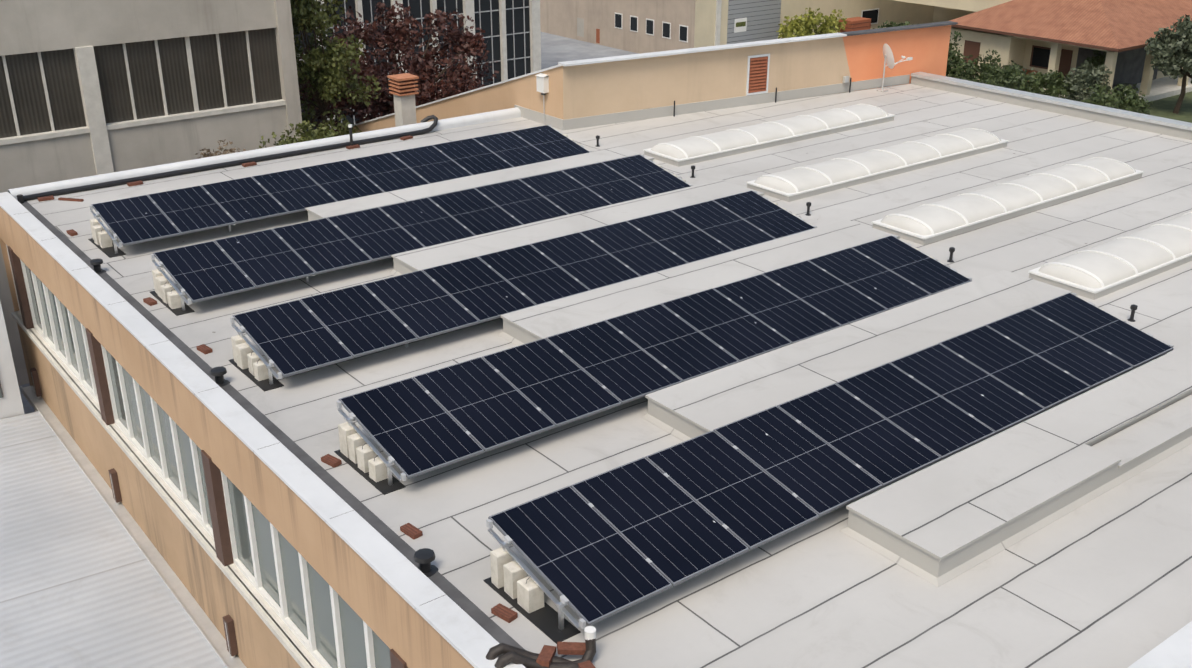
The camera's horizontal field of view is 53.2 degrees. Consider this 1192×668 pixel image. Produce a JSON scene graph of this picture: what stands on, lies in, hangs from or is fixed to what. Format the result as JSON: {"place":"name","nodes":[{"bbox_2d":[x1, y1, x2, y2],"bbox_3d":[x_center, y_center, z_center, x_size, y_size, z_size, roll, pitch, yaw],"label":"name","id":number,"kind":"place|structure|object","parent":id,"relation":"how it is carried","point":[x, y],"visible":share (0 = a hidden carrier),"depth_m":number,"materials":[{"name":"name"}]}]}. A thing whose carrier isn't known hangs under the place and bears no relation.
{"place":"outdoors","nodes":[
{"label":"outdoors","id":0,"kind":"place"},
{"bbox_2d":[0,238,18,310],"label":"downspout","id":1,"kind":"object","parent":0,"point":[9,276],"depth_m":25.41,"materials":[{"name":"beige paint"}]},
{"bbox_2d":[0,72,1191,667],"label":"roof parapets","id":2,"kind":"object","parent":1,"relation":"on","point":[456,618],"visible":0.94,"depth_m":15.99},
{"bbox_2d":[17,115,437,203],"bbox_3d":[-7.963,-4.195,27.366,10.134,0.560,0.499,-18,29,-36],"label":"edge pipe","id":3,"kind":"object","parent":2,"relation":"on","point":[21,198],"visible":0.92,"depth_m":27.15,"materials":[{"name":"black"}]},
{"bbox_2d":[90,258,437,576],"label":"roof drain vents","id":4,"kind":"object","parent":2,"relation":"on","point":[424,558],"visible":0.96,"depth_m":12.52,"materials":[{"name":"black plastic"}]},
{"bbox_2d":[38,135,517,622],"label":"bricks","id":5,"kind":"object","parent":2,"relation":"on","point":[504,613],"visible":1,"depth_m":14.61,"materials":[{"name":"red brick"}]},
{"bbox_2d":[306,147,653,220],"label":"roof curb","id":6,"kind":"structure","parent":2,"relation":"on","point":[317,212],"depth_m":24.76,"materials":[{"name":"white concrete"}]},
{"bbox_2d":[486,626,595,667],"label":"flex conduits","id":7,"kind":"object","parent":2,"relation":"on","point":[516,655],"visible":0.94,"depth_m":10.99,"materials":[{"name":"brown plastic"}]},
{"bbox_2d":[536,642,594,667],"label":"brick","id":8,"kind":"object","parent":7,"relation":"on","point":[546,655],"visible":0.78,"depth_m":11.10,"materials":[{"name":"red brick"}]},
{"bbox_2d":[536,73,548,124],"bbox_3d":[-1.381,-6.032,30.675,0.188,1.310,0.360,-17,28,-34],"label":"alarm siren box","id":9,"kind":"object","parent":2,"relation":"on","point":[542,81],"visible":1,"depth_m":30.45,"materials":[{"name":"white plastic"}]},
{"bbox_2d":[390,179,763,275],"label":"roof curb","id":10,"kind":"structure","parent":2,"relation":"on","point":[406,262],"depth_m":22.07,"materials":[{"name":"white concrete"}]},
{"bbox_2d":[334,235,971,494],"bbox_3d":[1.549,0.074,17.373,11.110,0.606,1.743,-17,28,-34],"label":"solar panel row","id":11,"kind":"object","parent":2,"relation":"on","point":[418,425],"visible":0.98,"depth_m":16.36,"materials":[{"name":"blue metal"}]},
{"bbox_2d":[499,220,899,345],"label":"roof curb","id":12,"kind":"structure","parent":2,"relation":"on","point":[541,321],"depth_m":19.43,"materials":[{"name":"white concrete"}]},
{"bbox_2d":[642,270,1071,440],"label":"roof curb","id":13,"kind":"structure","parent":2,"relation":"on","point":[696,406],"depth_m":16.77,"materials":[{"name":"white concrete"}]},
{"bbox_2d":[746,128,1008,201],"bbox_3d":[6.598,-3.997,27.128,7.550,0.366,1.260,-17,28,-34],"label":"skylight","id":14,"kind":"object","parent":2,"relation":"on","point":[795,183],"visible":1,"depth_m":26.41,"materials":[{"name":"white plastic"}]},
{"bbox_2d":[843,43,912,91],"bbox_3d":[8.295,-7.708,34.475,2.274,1.373,0.686,-10,25,-22],"label":"satellite dish","id":15,"kind":"object","parent":2,"relation":"on","point":[888,57],"visible":1,"depth_m":34.41,"materials":[{"name":"white metal"}]},
{"bbox_2d":[840,342,1191,586],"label":"roof curb","id":16,"kind":"structure","parent":2,"relation":"on","point":[940,523],"depth_m":13.77,"materials":[{"name":"white concrete"}]},
{"bbox_2d":[1028,212,1191,299],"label":"skylight","id":17,"kind":"object","parent":2,"relation":"on","point":[1106,268],"visible":1,"depth_m":20.53,"materials":[{"name":"white plastic"}]},
{"bbox_2d":[0,301,23,418],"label":"wall","id":18,"kind":"structure","parent":0,"point":[11,404],"depth_m":24.42,"materials":[{"name":"white paint"}]},
{"bbox_2d":[0,385,245,667],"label":"shed roof","id":19,"kind":"structure","parent":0,"point":[89,578],"depth_m":19.38,"materials":[{"name":"white metal"}]},
{"bbox_2d":[19,32,638,413],"bbox_3d":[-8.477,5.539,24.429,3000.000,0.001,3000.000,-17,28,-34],"label":"ground","id":20,"kind":"structure","parent":0,"point":[555,49],"depth_m":82.77,"materials":[{"name":"concrete"}]},
{"bbox_2d":[0,0,301,385],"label":"building","id":21,"kind":"structure","parent":20,"relation":"on","point":[92,87],"depth_m":33.31,"materials":[{"name":"beige paint"}]},
{"bbox_2d":[195,139,245,158],"bbox_3d":[-10.184,-2.156,33.742,1.499,6.777,1.541,-17,28,-34],"label":"bush","id":22,"kind":"object","parent":20,"relation":"on","point":[210,154],"visible":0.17,"depth_m":32.55,"materials":[{"name":"green plant"}]},
{"bbox_2d":[0,207,473,667],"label":"facade","id":23,"kind":"structure","parent":20,"relation":"on","point":[270,568],"depth_m":17.28,"materials":[{"name":"paint"}]},
{"bbox_2d":[258,120,338,148],"bbox_3d":[-8.258,-2.864,35.124,2.590,6.992,2.330,-17,28,-34],"label":"green shrub","id":24,"kind":"object","parent":20,"relation":"on","point":[319,133],"visible":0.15,"depth_m":33.88,"materials":[{"name":"green plant"}]},
{"bbox_2d":[290,0,380,137],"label":"tall green tree","id":25,"kind":"object","parent":20,"relation":"on","point":[318,73],"visible":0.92,"depth_m":38.07,"materials":[{"name":"green plant"}]},
{"bbox_2d":[299,1,498,135],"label":"red plum tree","id":26,"kind":"object","parent":20,"relation":"on","point":[461,78],"visible":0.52,"depth_m":43.73,"materials":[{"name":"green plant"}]},
{"bbox_2d":[387,73,418,126],"bbox_3d":[-5.380,-3.409,34.806,0.640,8.230,0.640,-17,28,-34],"label":"chimney","id":27,"kind":"object","parent":20,"relation":"on","point":[403,88],"visible":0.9,"depth_m":33.26,"materials":[{"name":"concrete"}]},
{"bbox_2d":[292,0,540,131],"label":"building","id":28,"kind":"structure","parent":20,"relation":"on","point":[512,35],"depth_m":61.49,"materials":[{"name":"concrete"}]},
{"bbox_2d":[540,0,933,53],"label":"building","id":29,"kind":"structure","parent":20,"relation":"on","point":[641,26],"depth_m":81.86,"materials":[{"name":"beige paint"}]},
{"bbox_2d":[776,7,848,38],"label":"yellow bush","id":30,"kind":"object","parent":20,"relation":"on","point":[806,25],"visible":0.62,"depth_m":79.72,"materials":[{"name":"green plant"}]},
{"bbox_2d":[838,17,870,32],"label":"roof tile pallet","id":31,"kind":"object","parent":20,"relation":"on","point":[856,23],"visible":0.21,"depth_m":82.61,"materials":[{"name":"brick"}]},
{"bbox_2d":[873,20,912,28],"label":"garden shrub","id":32,"kind":"object","parent":20,"relation":"on","point":[892,24],"depth_m":71.28,"materials":[{"name":"green plant"}]},
{"bbox_2d":[932,6,973,22],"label":"wall","id":33,"kind":"structure","parent":20,"relation":"on","point":[941,14],"depth_m":88.24,"materials":[{"name":"beige paint"}]},
{"bbox_2d":[946,31,964,77],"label":"garden shrub","id":34,"kind":"object","parent":20,"relation":"on","point":[953,59],"visible":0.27,"depth_m":69.91,"materials":[{"name":"green plant"}]},
{"bbox_2d":[948,50,1000,81],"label":"garden shrub","id":35,"kind":"object","parent":20,"relation":"on","point":[971,69],"visible":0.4,"depth_m":68.80,"materials":[{"name":"green plant"}]},
{"bbox_2d":[978,60,1039,93],"bbox_3d":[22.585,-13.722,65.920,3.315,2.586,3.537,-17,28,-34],"label":"garden shrub","id":36,"kind":"object","parent":20,"relation":"on","point":[996,76],"visible":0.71,"depth_m":65.52,"materials":[{"name":"green plant"}]},
{"bbox_2d":[894,0,1191,101],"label":"villa","id":37,"kind":"object","parent":20,"relation":"on","point":[1064,37],"visible":0.58,"depth_m":69.25,"materials":[{"name":"concrete"}]},
{"bbox_2d":[1023,70,1074,98],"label":"garden shrub","id":38,"kind":"object","parent":20,"relation":"on","point":[1053,84],"visible":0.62,"depth_m":65.78,"materials":[{"name":"green plant"}]},
{"bbox_2d":[1063,60,1111,102],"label":"garden shrub","id":39,"kind":"object","parent":20,"relation":"on","point":[1084,80],"visible":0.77,"depth_m":64.84,"materials":[{"name":"green plant"}]},
{"bbox_2d":[1085,50,1117,86],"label":"bush","id":40,"kind":"object","parent":20,"relation":"on","point":[1100,56],"visible":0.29,"depth_m":66.44,"materials":[{"name":"green plant"}]},
{"bbox_2d":[1082,84,1152,114],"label":"garden shrub","id":41,"kind":"object","parent":20,"relation":"on","point":[1131,101],"visible":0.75,"depth_m":62.68,"materials":[{"name":"green plant"}]},
{"bbox_2d":[27,84,1191,667],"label":"roof deck","id":42,"kind":"structure","parent":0,"point":[1105,580],"depth_m":14.62,"materials":[{"name":"grey concrete"}]},
{"bbox_2d":[88,125,591,257],"bbox_3d":[-4.762,-3.186,24.959,11.110,0.606,1.744,-17,28,-34],"label":"solar panel row","id":43,"kind":"object","parent":42,"relation":"on","point":[150,217],"visible":0.94,"depth_m":24.14,"materials":[{"name":"blue glass"}]},
{"bbox_2d":[150,155,692,315],"bbox_3d":[-2.658,-2.099,22.430,11.110,0.605,1.742,-17,28,-34],"label":"solar panel row","id":44,"kind":"object","parent":42,"relation":"on","point":[223,267],"visible":0.83,"depth_m":21.57,"materials":[{"name":"blue glass"}]},
{"bbox_2d":[229,190,816,391],"bbox_3d":[-0.554,-1.012,19.902,11.110,0.605,1.743,-17,28,-34],"label":"solar panel row","id":45,"kind":"object","parent":42,"relation":"on","point":[291,338],"visible":0.96,"depth_m":18.97,"materials":[{"name":"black glass"}]},
{"bbox_2d":[643,104,894,166],"bbox_3d":[4.494,-5.084,29.656,7.550,0.366,1.260,-17,28,-34],"label":"skylight","id":46,"kind":"object","parent":42,"relation":"on","point":[702,148],"visible":1,"depth_m":28.95,"materials":[{"name":"white plastic"}]},
{"bbox_2d":[483,293,1173,643],"bbox_3d":[3.653,1.161,14.846,11.110,0.606,1.744,-17,28,-34],"label":"solar panel row","id":47,"kind":"object","parent":42,"relation":"on","point":[599,547],"visible":1,"depth_m":13.71,"materials":[{"name":"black glass"}]},
{"bbox_2d":[596,135,1137,321],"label":"roof vents","id":48,"kind":"object","parent":42,"relation":"on","point":[1133,307],"visible":1,"depth_m":21.29,"materials":[{"name":"black metal"}]},
{"bbox_2d":[872,157,1143,244],"bbox_3d":[8.702,-2.910,24.599,7.550,0.366,1.260,-17,28,-34],"label":"skylight","id":49,"kind":"object","parent":42,"relation":"on","point":[924,224],"visible":0.98,"depth_m":23.86,"materials":[{"name":"white plastic"}]},
{"bbox_2d":[353,25,950,132],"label":"parapet wall","id":50,"kind":"structure","parent":0,"point":[584,90],"depth_m":32.49,"materials":[{"name":"beige stucco"},{"name":"white painted metal"},{"name":"grey roofing membrane"}]},
{"bbox_2d":[347,21,957,129],"bbox_3d":[0.474,-6.544,34.295,19.617,4.015,8.877,4,24,9],"label":"parapet coping","id":51,"kind":"object","parent":50,"relation":"on","point":[613,118],"visible":0.96,"depth_m":32.36,"materials":[{"name":"white paint"}]},
{"bbox_2d":[746,54,769,95],"bbox_3d":[4.476,-7.162,32.874,0.740,1.080,0.040,-13,26,-27],"label":"vent","id":52,"kind":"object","parent":50,"relation":"attached to","point":[757,82],"depth_m":32.87,"materials":[{"name":"brown metal"}]},
{"bbox_2d":[1141,91,1191,122],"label":"lawn","id":53,"kind":"structure","parent":0,"point":[1164,107],"depth_m":66.50,"materials":[{"name":"green plant"}]},
{"bbox_2d":[1144,14,1191,113],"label":"olive tree","id":54,"kind":"object","parent":53,"relation":"on","point":[1171,51],"visible":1,"depth_m":63.69,"materials":[{"name":"green plant"}]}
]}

